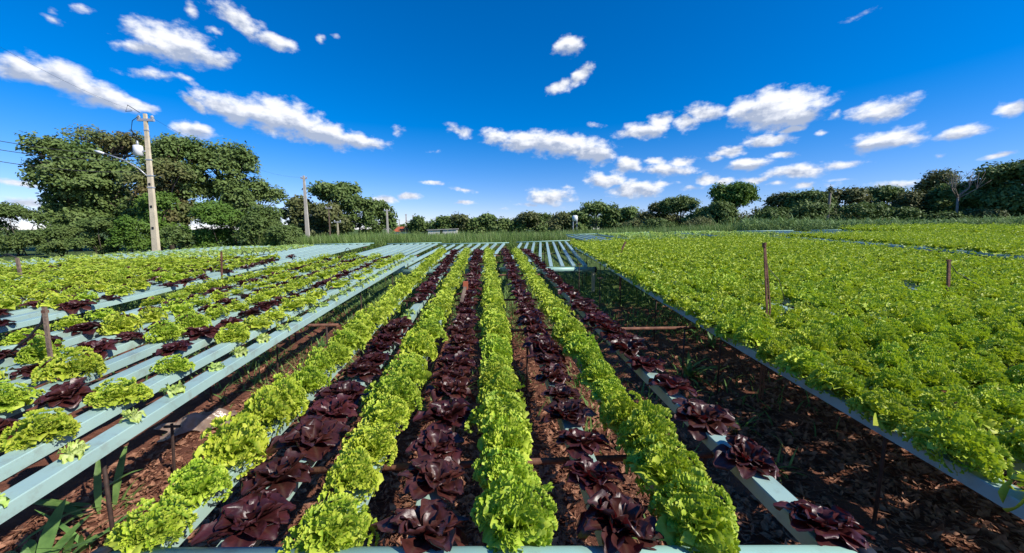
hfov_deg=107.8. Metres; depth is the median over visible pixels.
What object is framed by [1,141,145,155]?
power line
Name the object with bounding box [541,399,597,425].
red lettuce
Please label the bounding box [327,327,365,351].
lettuce
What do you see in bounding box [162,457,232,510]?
lettuce
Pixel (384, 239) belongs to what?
tall grass
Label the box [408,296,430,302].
red lettuce
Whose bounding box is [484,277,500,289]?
lettuce
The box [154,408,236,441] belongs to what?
plastic sheet
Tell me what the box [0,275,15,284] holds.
lettuce
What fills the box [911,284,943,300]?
lettuce
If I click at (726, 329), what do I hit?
lettuce
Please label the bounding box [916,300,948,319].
lettuce
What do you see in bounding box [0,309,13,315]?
red lettuce
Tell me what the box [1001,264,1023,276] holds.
lettuce
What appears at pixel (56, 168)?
power line
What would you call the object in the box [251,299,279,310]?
red lettuce
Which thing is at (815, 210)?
bush
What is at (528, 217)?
broadleaf tree
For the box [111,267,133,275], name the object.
lettuce
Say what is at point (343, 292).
lettuce seedling
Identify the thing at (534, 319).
red lettuce
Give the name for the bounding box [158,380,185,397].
lettuce seedling
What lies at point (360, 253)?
growing channel
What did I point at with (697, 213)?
broadleaf tree
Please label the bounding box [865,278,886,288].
lettuce
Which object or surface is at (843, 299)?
lettuce
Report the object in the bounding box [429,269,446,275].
red lettuce
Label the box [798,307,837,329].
lettuce
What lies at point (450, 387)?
red lettuce
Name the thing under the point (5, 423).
red lettuce
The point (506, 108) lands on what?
sky
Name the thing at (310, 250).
growing channel
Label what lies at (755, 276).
lettuce
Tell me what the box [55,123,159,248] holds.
broadleaf tree
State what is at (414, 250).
growing channel
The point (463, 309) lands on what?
red lettuce
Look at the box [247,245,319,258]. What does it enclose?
growing channel
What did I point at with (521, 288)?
red lettuce
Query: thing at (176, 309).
lettuce
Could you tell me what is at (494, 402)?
lettuce
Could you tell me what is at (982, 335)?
lettuce
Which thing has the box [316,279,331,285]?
red lettuce
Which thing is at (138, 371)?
growing channel
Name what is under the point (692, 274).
lettuce
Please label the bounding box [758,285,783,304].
lettuce
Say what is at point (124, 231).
bush
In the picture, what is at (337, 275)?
red lettuce
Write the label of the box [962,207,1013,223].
bush
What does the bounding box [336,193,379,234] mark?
broadleaf tree
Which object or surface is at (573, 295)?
red lettuce
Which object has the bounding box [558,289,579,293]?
red lettuce
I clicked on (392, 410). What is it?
lettuce
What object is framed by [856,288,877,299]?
lettuce
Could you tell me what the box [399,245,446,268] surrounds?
growing channel
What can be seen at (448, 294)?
lettuce
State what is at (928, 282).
lettuce
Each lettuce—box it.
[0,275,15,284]
[0,280,23,290]
[0,283,28,294]
[0,294,28,309]
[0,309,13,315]
[0,319,16,325]
[0,328,44,345]
[0,349,19,359]
[0,378,45,412]
[0,407,81,452]
[0,418,20,442]
[4,286,37,296]
[9,361,48,379]
[13,334,66,364]
[18,333,62,348]
[19,300,44,306]
[23,278,52,289]
[25,287,56,301]
[30,346,109,382]
[31,281,63,291]
[33,376,95,408]
[36,291,75,308]
[49,314,89,330]
[50,276,76,284]
[54,279,82,289]
[54,298,96,313]
[60,284,87,294]
[63,320,101,335]
[67,338,116,359]
[68,267,89,272]
[68,273,93,280]
[74,290,98,301]
[80,278,110,291]
[83,306,117,320]
[83,376,153,407]
[92,268,114,278]
[93,271,119,282]
[96,294,122,300]
[96,311,143,335]
[103,493,198,552]
[104,274,130,284]
[104,283,134,295]
[108,267,133,275]
[108,331,144,342]
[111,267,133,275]
[123,274,148,282]
[126,278,150,290]
[138,306,162,312]
[138,306,167,323]
[139,296,165,307]
[141,271,162,278]
[143,319,186,343]
[143,321,168,331]
[148,276,161,280]
[148,353,195,374]
[152,267,168,273]
[152,339,193,356]
[155,270,184,282]
[157,282,178,286]
[159,297,193,316]
[160,298,184,305]
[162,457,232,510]
[166,290,190,298]
[174,278,196,285]
[175,310,212,329]
[180,325,224,340]
[181,282,208,294]
[186,292,205,299]
[186,294,212,306]
[191,410,271,478]
[191,489,295,546]
[195,273,209,279]
[197,303,220,311]
[198,278,224,288]
[204,286,227,295]
[204,303,229,319]
[208,290,229,301]
[214,322,250,343]
[215,269,233,273]
[215,297,240,306]
[215,317,243,329]
[222,285,237,291]
[224,298,249,311]
[235,307,262,316]
[236,280,250,285]
[236,293,253,298]
[238,264,250,268]
[238,385,300,434]
[239,451,313,498]
[242,314,278,330]
[244,291,270,304]
[248,278,261,282]
[251,287,267,292]
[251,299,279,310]
[255,284,286,298]
[258,372,309,421]
[259,307,291,321]
[261,257,279,262]
[266,415,349,461]
[273,296,292,303]
[277,487,379,552]
[278,295,308,311]
[285,277,309,288]
[286,292,301,296]
[291,293,317,305]
[291,362,331,394]
[301,346,336,378]
[305,288,326,299]
[306,393,357,423]
[308,283,323,287]
[314,341,353,365]
[314,379,368,404]
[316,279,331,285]
[322,446,383,502]
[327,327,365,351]
[333,273,345,277]
[337,269,352,275]
[338,361,383,382]
[339,321,371,345]
[339,422,397,467]
[343,311,375,334]
[349,352,393,369]
[356,302,387,328]
[357,392,410,436]
[361,369,424,414]
[364,340,393,354]
[369,332,404,343]
[370,306,390,324]
[370,498,468,552]
[375,292,400,313]
[375,300,393,316]
[378,320,411,334]
[381,292,401,302]
[382,353,431,388]
[384,284,404,300]
[388,316,412,332]
[392,280,411,293]
[394,352,427,370]
[395,273,413,287]
[398,326,437,361]
[398,454,467,502]
[405,422,463,463]
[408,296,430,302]
[413,293,431,297]
[413,318,448,342]
[413,398,471,429]
[414,329,438,356]
[416,285,437,290]
[416,288,435,295]
[416,316,440,331]
[419,304,446,327]
[420,281,437,288]
[422,375,475,401]
[424,297,451,314]
[426,277,439,281]
[426,305,448,316]
[428,293,454,307]
[428,365,473,383]
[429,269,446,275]
[433,289,454,304]
[435,351,477,372]
[436,277,458,290]
[439,259,452,263]
[439,346,474,356]
[445,334,478,347]
[447,322,475,335]
[451,313,478,323]
[452,317,473,326]
[454,300,477,310]
[456,289,480,296]
[456,306,477,314]
[458,293,480,300]
[462,281,481,291]
[464,276,480,282]
[464,389,532,437]
[465,272,479,278]
[467,278,481,282]
[468,262,483,266]
[468,265,481,271]
[470,467,557,552]
[471,446,541,490]
[477,362,517,391]
[477,364,525,406]
[477,409,532,463]
[478,308,507,327]
[478,352,513,375]
[479,332,510,351]
[480,285,503,298]
[480,290,505,308]
[480,317,511,343]
[481,303,505,317]
[481,309,510,333]
[481,334,512,362]
[482,280,498,294]
[482,289,502,305]
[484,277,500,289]
[507,268,520,273]
[507,279,525,284]
[508,274,520,278]
[508,289,528,297]
[511,284,527,289]
[511,286,527,292]
[513,292,531,299]
[513,296,537,303]
[514,307,540,314]
[515,310,546,323]
[515,314,546,327]
[516,302,536,309]
[521,334,565,361]
[522,322,548,336]
[524,333,555,342]
[526,275,543,284]
[526,353,568,370]
[531,284,549,294]
[532,287,554,296]
[535,362,571,383]
[537,290,552,302]
[538,294,564,313]
[540,293,555,308]
[541,383,580,402]
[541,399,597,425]
[542,299,574,318]
[543,268,553,272]
[545,273,561,278]
[548,307,569,324]
[549,277,563,281]
[551,314,586,344]
[552,280,564,284]
[552,316,568,328]
[556,283,573,293]
[556,428,612,458]
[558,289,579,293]
[560,331,587,346]
[561,454,625,497]
[562,330,601,360]
[566,291,582,300]
[568,298,588,303]
[570,298,598,309]
[574,357,620,387]
[576,345,605,371]
[577,487,663,552]
[579,306,598,312]
[579,311,609,326]
[589,315,616,325]
[589,378,627,405]
[592,322,627,338]
[598,390,644,438]
[603,333,633,341]
[608,335,647,359]
[615,399,677,456]
[623,433,708,500]
[625,356,665,372]
[627,268,643,281]
[633,269,651,285]
[644,278,671,295]
[645,373,697,396]
[647,466,740,552]
[652,273,671,283]
[656,285,674,298]
[660,270,680,277]
[662,289,691,306]
[669,277,687,293]
[671,398,739,440]
[674,295,696,310]
[675,284,696,297]
[685,301,711,318]
[686,271,702,280]
[686,276,704,290]
[688,292,703,301]
[689,265,707,275]
[695,309,725,328]
[697,279,716,296]
[697,290,725,309]
[699,274,711,286]
[706,274,725,287]
[709,270,725,282]
[709,297,739,315]
[711,434,780,479]
[712,290,728,303]
[714,266,736,276]
[714,312,744,341]
[716,279,740,294]
[721,273,743,284]
[722,295,748,307]
[729,283,752,300]
[729,307,748,320]
[732,315,776,348]
[733,281,748,290]
[736,301,763,314]
[741,288,765,305]
[743,284,764,294]
[743,306,774,330]
[746,268,772,282]
[747,279,772,288]
[755,333,798,366]
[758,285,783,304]
[758,304,781,321]
[762,297,784,312]
[767,282,784,294]
[767,325,797,343]
[769,272,785,284]
[771,312,803,333]
[773,499,875,552]
[774,278,796,291]
[774,344,833,383]
[780,284,802,301]
[780,303,808,318]
[784,274,802,286]
[786,321,839,357]
[790,289,823,305]
[793,280,820,294]
[794,300,823,311]
[795,280,816,291]
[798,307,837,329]
[799,270,822,284]
[801,319,835,338]
[802,265,818,272]
[805,364,867,399]
[811,290,843,314]
[812,286,835,300]
[814,281,835,293]
[816,276,839,291]
[823,306,847,320]
[823,315,865,335]
[825,349,880,379]
[826,263,843,270]
[826,325,868,356]
[827,276,860,293]
[828,271,845,282]
[829,290,870,307]
[834,283,857,298]
[835,261,864,275]
[835,271,871,288]
[836,299,864,320]
[845,261,872,272]
[845,313,875,327]
[845,387,928,435]
[849,270,869,283]
[850,293,888,313]
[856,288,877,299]
[857,293,881,304]
[858,283,879,294]
[858,320,908,353]
[862,311,896,325]
[862,341,912,374]
[864,271,881,283]
[864,364,933,404]
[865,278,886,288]
[866,266,888,275]
[872,285,911,303]
[872,316,915,349]
[876,284,910,299]
[877,301,920,319]
[878,276,898,285]
[881,262,901,275]
[882,280,911,293]
[883,295,909,310]
[885,270,910,282]
[896,309,936,340]
[897,407,1015,483]
[900,287,939,306]
[902,332,958,359]
[902,342,954,368]
[902,355,970,397]
[905,294,933,309]
[909,384,1008,434]
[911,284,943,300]
[912,309,951,329]
[915,276,944,290]
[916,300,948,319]
[917,272,939,282]
[921,276,957,290]
[923,262,944,270]
[923,323,982,349]
[925,263,959,278]
[926,267,955,280]
[931,285,957,299]
[931,296,971,313]
[939,272,963,282]
[939,295,973,305]
[940,301,970,319]
[941,310,979,325]
[943,356,1018,394]
[944,347,1007,371]
[945,276,982,294]
[948,286,974,296]
[948,318,991,343]
[951,268,983,282]
[953,291,990,307]
[958,256,987,268]
[958,382,1023,425]
[965,275,995,286]
[966,297,1005,312]
[969,265,990,276]
[969,336,1023,366]
[970,301,1004,320]
[973,286,1008,294]
[975,283,1015,300]
[975,312,1023,336]
[978,314,1014,327]
[980,271,1003,280]
[985,276,1010,289]
[987,293,1023,307]
[988,261,1016,271]
[988,322,1023,353]
[992,270,1020,279]
[995,417,1023,462]
[998,298,1023,319]
[998,383,1023,400]
[1000,271,1023,285]
[1000,363,1023,390]
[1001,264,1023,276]
[1001,284,1023,292]
[1006,285,1023,300]
[1012,311,1023,325]
[1013,291,1023,305]
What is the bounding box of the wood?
[391,214,668,232]
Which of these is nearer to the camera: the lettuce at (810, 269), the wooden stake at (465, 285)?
the wooden stake at (465, 285)
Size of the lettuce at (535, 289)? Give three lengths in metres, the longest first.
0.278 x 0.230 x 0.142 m
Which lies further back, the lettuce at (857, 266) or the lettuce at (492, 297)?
the lettuce at (857, 266)
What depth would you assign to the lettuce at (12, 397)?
1.94 m
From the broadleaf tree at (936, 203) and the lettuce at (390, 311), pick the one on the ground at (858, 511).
the broadleaf tree at (936, 203)
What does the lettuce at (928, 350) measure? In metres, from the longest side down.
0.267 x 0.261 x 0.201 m
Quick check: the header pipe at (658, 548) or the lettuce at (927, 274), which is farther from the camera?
the lettuce at (927, 274)
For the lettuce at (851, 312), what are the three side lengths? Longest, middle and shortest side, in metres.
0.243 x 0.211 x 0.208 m
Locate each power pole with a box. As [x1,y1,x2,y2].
[94,105,160,250]
[300,176,309,237]
[325,206,331,234]
[334,220,340,234]
[384,209,389,232]
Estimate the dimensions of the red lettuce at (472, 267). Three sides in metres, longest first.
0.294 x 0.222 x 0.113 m
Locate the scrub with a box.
[616,206,760,227]
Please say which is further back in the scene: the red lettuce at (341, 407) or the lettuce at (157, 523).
the red lettuce at (341, 407)
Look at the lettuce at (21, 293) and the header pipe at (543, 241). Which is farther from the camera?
the header pipe at (543, 241)
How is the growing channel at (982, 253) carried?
on the trestle
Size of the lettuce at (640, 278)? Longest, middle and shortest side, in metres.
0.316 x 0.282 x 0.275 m
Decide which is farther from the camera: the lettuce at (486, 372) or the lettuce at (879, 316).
the lettuce at (879, 316)
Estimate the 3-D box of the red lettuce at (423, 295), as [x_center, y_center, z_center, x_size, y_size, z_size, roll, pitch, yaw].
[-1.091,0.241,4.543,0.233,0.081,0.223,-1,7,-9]
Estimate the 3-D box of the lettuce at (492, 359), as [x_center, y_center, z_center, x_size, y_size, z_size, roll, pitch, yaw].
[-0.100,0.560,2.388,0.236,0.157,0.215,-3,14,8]
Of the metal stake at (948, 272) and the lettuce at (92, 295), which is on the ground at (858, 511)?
the metal stake at (948, 272)
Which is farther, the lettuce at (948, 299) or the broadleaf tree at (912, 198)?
the broadleaf tree at (912, 198)
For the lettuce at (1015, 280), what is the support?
on the growing channel
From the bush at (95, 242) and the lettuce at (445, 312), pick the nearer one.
the lettuce at (445, 312)
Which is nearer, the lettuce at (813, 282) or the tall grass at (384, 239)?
the lettuce at (813, 282)
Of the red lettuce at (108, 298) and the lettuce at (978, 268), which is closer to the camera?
the red lettuce at (108, 298)
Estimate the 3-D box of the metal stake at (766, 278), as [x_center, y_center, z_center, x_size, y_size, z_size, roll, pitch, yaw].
[2.345,0.482,3.410,0.208,1.576,0.095,0,7,-4]
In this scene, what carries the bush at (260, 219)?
on the ground at (858, 511)
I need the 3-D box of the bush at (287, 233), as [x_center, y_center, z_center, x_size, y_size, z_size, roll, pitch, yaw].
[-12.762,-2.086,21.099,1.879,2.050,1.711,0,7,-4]
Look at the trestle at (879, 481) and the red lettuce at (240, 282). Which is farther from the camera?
the red lettuce at (240, 282)
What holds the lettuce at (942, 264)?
on the growing channel
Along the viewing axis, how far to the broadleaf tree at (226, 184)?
27.47 m
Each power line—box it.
[0,161,146,171]
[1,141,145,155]
[3,150,131,160]
[4,49,140,112]
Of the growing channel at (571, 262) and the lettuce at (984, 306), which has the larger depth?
the growing channel at (571, 262)
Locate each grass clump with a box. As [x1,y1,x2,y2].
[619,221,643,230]
[703,214,765,231]
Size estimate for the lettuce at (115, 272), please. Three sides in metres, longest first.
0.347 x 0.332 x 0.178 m
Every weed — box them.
[4,497,109,552]
[14,446,140,549]
[26,503,153,552]
[102,477,150,509]
[245,374,266,387]
[313,332,325,347]
[513,369,534,384]
[554,406,600,452]
[678,351,716,390]
[690,329,724,349]
[736,412,769,436]
[773,444,806,482]
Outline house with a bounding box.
[394,227,409,233]
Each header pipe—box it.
[91,545,876,552]
[314,243,373,244]
[387,242,441,243]
[389,268,496,274]
[440,242,508,243]
[498,267,596,272]
[516,240,568,242]
[760,230,792,230]
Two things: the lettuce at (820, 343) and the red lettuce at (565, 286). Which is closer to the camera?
the lettuce at (820, 343)
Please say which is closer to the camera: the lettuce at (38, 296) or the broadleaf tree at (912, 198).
the lettuce at (38, 296)
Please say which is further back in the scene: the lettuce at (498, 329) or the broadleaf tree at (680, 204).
the broadleaf tree at (680, 204)
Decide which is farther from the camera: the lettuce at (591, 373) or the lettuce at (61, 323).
the lettuce at (61, 323)
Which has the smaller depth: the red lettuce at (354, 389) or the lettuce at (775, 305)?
the red lettuce at (354, 389)
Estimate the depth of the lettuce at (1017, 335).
2.52 m
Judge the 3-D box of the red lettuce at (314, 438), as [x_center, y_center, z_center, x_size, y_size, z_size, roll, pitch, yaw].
[-0.892,0.698,1.642,0.304,0.107,0.294,6,14,-6]
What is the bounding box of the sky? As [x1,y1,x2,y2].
[0,0,1023,229]
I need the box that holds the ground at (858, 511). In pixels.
[0,229,1023,552]
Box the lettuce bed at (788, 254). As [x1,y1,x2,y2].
[0,222,1023,511]
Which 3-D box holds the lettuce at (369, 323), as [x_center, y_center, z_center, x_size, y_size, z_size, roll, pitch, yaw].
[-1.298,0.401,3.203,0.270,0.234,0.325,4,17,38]
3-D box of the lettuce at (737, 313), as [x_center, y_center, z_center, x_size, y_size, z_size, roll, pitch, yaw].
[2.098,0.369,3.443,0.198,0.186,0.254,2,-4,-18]
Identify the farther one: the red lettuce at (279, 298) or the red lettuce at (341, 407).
the red lettuce at (279, 298)
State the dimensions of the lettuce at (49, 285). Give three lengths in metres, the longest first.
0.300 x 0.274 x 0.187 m
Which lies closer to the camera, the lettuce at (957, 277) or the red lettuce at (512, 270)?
the lettuce at (957, 277)
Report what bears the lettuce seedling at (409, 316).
on the growing channel at (417, 307)
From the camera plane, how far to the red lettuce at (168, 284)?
5.32 m
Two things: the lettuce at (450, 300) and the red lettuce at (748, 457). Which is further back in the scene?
the lettuce at (450, 300)
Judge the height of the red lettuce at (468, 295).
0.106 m
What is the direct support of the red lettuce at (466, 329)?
on the growing channel at (434, 495)
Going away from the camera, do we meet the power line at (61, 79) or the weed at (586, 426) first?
the weed at (586, 426)
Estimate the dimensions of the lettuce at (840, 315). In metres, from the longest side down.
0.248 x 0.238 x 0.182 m
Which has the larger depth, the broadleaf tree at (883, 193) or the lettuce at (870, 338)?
the broadleaf tree at (883, 193)
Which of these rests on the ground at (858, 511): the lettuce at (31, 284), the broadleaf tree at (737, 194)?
the broadleaf tree at (737, 194)
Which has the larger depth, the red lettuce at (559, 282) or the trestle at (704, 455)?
the red lettuce at (559, 282)
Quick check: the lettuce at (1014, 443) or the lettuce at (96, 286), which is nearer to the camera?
the lettuce at (1014, 443)
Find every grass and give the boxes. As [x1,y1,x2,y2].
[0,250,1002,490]
[245,220,757,261]
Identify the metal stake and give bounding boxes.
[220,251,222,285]
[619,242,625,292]
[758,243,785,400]
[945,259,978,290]
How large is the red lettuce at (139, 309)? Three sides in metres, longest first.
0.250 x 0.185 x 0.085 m
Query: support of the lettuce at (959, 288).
on the growing channel
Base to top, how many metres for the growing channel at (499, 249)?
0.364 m
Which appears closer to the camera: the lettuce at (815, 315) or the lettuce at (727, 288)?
the lettuce at (815, 315)
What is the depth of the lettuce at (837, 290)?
4.19 m
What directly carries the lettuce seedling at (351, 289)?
on the growing channel at (31, 489)
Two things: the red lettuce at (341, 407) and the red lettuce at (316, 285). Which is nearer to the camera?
the red lettuce at (341, 407)
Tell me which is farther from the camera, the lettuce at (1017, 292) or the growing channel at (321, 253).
the growing channel at (321, 253)
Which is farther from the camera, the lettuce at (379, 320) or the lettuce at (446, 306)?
the lettuce at (446, 306)
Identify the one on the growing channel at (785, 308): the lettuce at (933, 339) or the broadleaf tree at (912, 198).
the lettuce at (933, 339)
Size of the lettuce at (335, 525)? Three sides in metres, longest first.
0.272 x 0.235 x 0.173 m
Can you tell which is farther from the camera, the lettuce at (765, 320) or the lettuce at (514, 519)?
the lettuce at (765, 320)
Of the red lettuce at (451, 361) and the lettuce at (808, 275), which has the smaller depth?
the red lettuce at (451, 361)
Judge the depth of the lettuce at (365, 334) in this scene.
3.01 m
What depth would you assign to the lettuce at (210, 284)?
4.82 m
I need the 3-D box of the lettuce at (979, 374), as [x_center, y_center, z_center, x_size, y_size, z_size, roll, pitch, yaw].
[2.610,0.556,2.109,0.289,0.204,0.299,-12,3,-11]
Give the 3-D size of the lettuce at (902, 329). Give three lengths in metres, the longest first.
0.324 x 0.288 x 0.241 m
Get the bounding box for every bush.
[0,200,51,255]
[20,222,85,256]
[62,216,121,254]
[104,214,151,252]
[159,223,195,248]
[187,200,246,247]
[230,203,284,254]
[265,222,303,244]
[635,218,679,230]
[681,215,719,228]
[752,205,793,229]
[788,201,835,226]
[825,201,894,223]
[883,206,924,225]
[906,210,972,220]
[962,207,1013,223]
[993,201,1023,217]
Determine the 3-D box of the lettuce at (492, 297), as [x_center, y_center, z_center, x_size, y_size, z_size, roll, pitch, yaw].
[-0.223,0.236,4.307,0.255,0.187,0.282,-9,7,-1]
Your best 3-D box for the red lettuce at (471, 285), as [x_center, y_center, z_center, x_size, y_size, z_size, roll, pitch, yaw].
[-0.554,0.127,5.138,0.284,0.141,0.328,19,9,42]
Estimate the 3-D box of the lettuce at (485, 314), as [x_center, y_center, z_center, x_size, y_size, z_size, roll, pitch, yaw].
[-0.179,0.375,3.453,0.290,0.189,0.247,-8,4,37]
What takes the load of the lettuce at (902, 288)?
on the growing channel
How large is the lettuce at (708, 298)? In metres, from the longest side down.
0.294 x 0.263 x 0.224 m
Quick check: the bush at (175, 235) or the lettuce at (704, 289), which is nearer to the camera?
the lettuce at (704, 289)
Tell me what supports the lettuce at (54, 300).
on the growing channel at (31, 314)
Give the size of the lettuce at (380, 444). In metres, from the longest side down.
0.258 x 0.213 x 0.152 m
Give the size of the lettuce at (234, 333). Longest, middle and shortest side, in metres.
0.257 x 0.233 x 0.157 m
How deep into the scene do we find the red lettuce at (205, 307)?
3.71 m
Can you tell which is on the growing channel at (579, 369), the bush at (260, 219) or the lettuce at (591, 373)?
the lettuce at (591, 373)
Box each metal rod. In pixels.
[163,423,180,470]
[276,342,282,373]
[576,263,581,313]
[597,277,602,310]
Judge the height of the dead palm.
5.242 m
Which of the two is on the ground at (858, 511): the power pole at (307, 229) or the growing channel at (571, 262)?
the power pole at (307, 229)
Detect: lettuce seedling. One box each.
[0,492,9,512]
[56,439,90,463]
[119,407,146,422]
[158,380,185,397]
[207,362,225,371]
[229,346,248,357]
[255,333,270,343]
[277,323,290,330]
[291,316,302,320]
[308,306,316,312]
[316,301,328,307]
[328,293,338,301]
[338,290,348,295]
[346,287,355,291]
[354,281,363,287]
[400,313,410,318]
[405,309,415,314]
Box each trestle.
[12,441,128,530]
[18,297,153,342]
[63,323,338,406]
[240,451,713,545]
[294,287,369,340]
[360,326,696,396]
[402,298,565,350]
[426,274,543,311]
[619,277,621,309]
[653,300,714,340]
[716,319,805,395]
[871,401,958,526]
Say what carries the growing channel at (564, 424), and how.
on the header pipe at (658, 548)
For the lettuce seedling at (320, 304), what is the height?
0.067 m
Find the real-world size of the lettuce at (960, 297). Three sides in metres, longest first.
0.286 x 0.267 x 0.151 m
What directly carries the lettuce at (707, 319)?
on the growing channel at (981, 484)
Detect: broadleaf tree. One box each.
[14,128,119,250]
[40,155,154,236]
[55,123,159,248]
[113,157,198,249]
[130,190,191,250]
[133,132,213,245]
[186,138,263,240]
[223,174,288,238]
[278,194,315,236]
[302,180,361,203]
[302,201,355,236]
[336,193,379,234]
[371,199,400,233]
[403,213,430,233]
[432,215,460,229]
[442,211,477,232]
[461,216,487,233]
[474,210,497,231]
[487,216,515,233]
[507,219,526,232]
[510,210,544,232]
[531,212,556,232]
[544,211,575,231]
[567,209,592,231]
[578,199,620,230]
[597,210,625,230]
[618,205,640,228]
[636,201,679,221]
[656,194,702,228]
[679,206,717,222]
[700,198,740,225]
[706,181,763,225]
[762,191,799,224]
[780,187,838,218]
[820,185,878,226]
[856,184,911,213]
[885,188,931,214]
[910,166,965,196]
[916,181,959,215]
[937,180,992,211]
[939,173,1022,213]
[966,158,1023,212]
[997,165,1023,212]
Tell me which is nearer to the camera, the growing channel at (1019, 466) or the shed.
the growing channel at (1019, 466)
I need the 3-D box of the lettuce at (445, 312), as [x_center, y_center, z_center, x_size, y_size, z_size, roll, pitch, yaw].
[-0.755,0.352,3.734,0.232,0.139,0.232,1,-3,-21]
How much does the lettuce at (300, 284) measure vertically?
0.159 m
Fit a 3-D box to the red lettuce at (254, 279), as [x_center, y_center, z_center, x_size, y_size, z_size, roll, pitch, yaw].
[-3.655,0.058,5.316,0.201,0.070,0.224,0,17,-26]
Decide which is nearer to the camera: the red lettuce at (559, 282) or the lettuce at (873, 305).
the lettuce at (873, 305)
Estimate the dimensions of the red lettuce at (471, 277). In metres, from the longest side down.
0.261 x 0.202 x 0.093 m
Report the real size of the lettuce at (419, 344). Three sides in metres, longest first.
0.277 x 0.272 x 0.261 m
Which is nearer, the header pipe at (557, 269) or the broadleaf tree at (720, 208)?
the header pipe at (557, 269)
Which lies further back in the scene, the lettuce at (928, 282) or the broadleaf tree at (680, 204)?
the broadleaf tree at (680, 204)
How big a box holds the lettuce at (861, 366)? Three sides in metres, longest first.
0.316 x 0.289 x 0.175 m
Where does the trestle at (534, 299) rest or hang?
on the ground at (858, 511)
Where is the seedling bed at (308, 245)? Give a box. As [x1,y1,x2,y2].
[84,230,785,255]
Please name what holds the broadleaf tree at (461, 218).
on the ground at (858, 511)
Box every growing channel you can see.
[0,246,229,262]
[0,246,240,263]
[0,256,381,418]
[0,256,416,523]
[0,257,334,350]
[0,257,404,481]
[0,258,269,318]
[0,258,294,332]
[0,258,351,382]
[0,259,345,367]
[1,258,282,322]
[1,258,390,435]
[5,258,363,391]
[6,246,259,265]
[7,262,235,311]
[9,246,252,264]
[9,246,267,266]
[12,246,246,263]
[22,246,234,261]
[153,260,437,546]
[216,253,457,546]
[234,250,287,256]
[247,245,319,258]
[253,244,362,270]
[257,244,369,270]
[258,245,326,257]
[275,244,341,258]
[279,244,334,256]
[283,244,348,258]
[286,244,355,258]
[344,274,460,511]
[356,244,392,254]
[357,244,399,256]
[365,243,424,265]
[366,244,405,256]
[372,243,431,268]
[376,244,412,254]
[383,243,418,256]
[386,243,437,268]
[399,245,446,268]
[407,262,478,538]
[408,244,454,268]
[432,244,471,268]
[438,244,463,260]
[450,244,480,266]
[465,244,488,264]
[481,243,504,268]
[506,262,609,545]
[517,258,666,494]
[523,252,818,544]
[528,242,534,263]
[538,242,541,260]
[546,242,552,266]
[552,242,564,266]
[558,241,575,266]
[564,241,587,266]
[567,235,589,241]
[571,244,1023,519]
[573,235,600,240]
[579,235,607,239]
[586,235,611,239]
[617,256,1014,433]
[617,264,1023,473]
[635,254,1018,391]
[658,258,1018,371]
[763,257,1017,302]
[775,237,1023,258]
[801,237,1023,255]
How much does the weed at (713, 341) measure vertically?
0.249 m
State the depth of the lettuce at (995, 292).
4.12 m
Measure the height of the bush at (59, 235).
2.035 m
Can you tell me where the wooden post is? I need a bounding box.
[591,272,594,292]
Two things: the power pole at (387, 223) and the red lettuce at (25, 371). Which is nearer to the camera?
the red lettuce at (25, 371)
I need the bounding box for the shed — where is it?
[428,229,457,234]
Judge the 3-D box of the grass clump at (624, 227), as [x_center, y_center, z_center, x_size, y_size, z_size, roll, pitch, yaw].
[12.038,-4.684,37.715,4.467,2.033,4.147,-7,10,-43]
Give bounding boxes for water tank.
[572,215,577,232]
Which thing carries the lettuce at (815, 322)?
on the growing channel at (1011, 429)
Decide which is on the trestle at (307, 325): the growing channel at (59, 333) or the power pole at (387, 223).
the growing channel at (59, 333)
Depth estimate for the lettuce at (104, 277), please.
5.76 m
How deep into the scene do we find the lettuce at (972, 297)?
3.86 m
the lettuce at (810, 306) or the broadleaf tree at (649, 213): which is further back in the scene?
the broadleaf tree at (649, 213)
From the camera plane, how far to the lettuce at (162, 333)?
2.87 m
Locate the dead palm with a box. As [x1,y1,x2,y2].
[825,184,834,217]
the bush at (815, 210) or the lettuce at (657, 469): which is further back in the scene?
the bush at (815, 210)
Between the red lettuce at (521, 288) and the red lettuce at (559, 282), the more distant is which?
the red lettuce at (559, 282)
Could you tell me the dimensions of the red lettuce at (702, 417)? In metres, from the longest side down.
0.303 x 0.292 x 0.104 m
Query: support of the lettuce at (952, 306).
on the growing channel
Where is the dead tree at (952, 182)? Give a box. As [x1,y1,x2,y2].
[942,171,987,212]
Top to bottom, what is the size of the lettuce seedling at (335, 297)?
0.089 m
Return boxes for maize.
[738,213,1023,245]
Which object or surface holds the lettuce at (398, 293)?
on the growing channel at (201, 511)
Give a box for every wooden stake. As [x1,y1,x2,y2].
[0,253,22,276]
[11,307,64,453]
[457,281,467,314]
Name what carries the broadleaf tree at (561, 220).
on the ground at (858, 511)
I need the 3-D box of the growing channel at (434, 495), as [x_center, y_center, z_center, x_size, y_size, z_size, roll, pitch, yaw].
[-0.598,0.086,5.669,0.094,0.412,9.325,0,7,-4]
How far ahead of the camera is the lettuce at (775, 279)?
5.22 m
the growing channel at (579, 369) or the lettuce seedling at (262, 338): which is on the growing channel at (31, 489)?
the lettuce seedling at (262, 338)
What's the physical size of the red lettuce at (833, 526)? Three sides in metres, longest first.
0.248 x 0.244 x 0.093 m
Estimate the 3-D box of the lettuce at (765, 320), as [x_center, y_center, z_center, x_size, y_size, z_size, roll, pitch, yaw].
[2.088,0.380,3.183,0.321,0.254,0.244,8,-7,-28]
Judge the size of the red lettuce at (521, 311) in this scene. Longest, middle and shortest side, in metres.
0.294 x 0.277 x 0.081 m
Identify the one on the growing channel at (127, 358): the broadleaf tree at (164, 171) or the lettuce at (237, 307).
the lettuce at (237, 307)
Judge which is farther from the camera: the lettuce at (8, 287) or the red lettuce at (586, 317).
the lettuce at (8, 287)
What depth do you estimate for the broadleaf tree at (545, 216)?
108.36 m

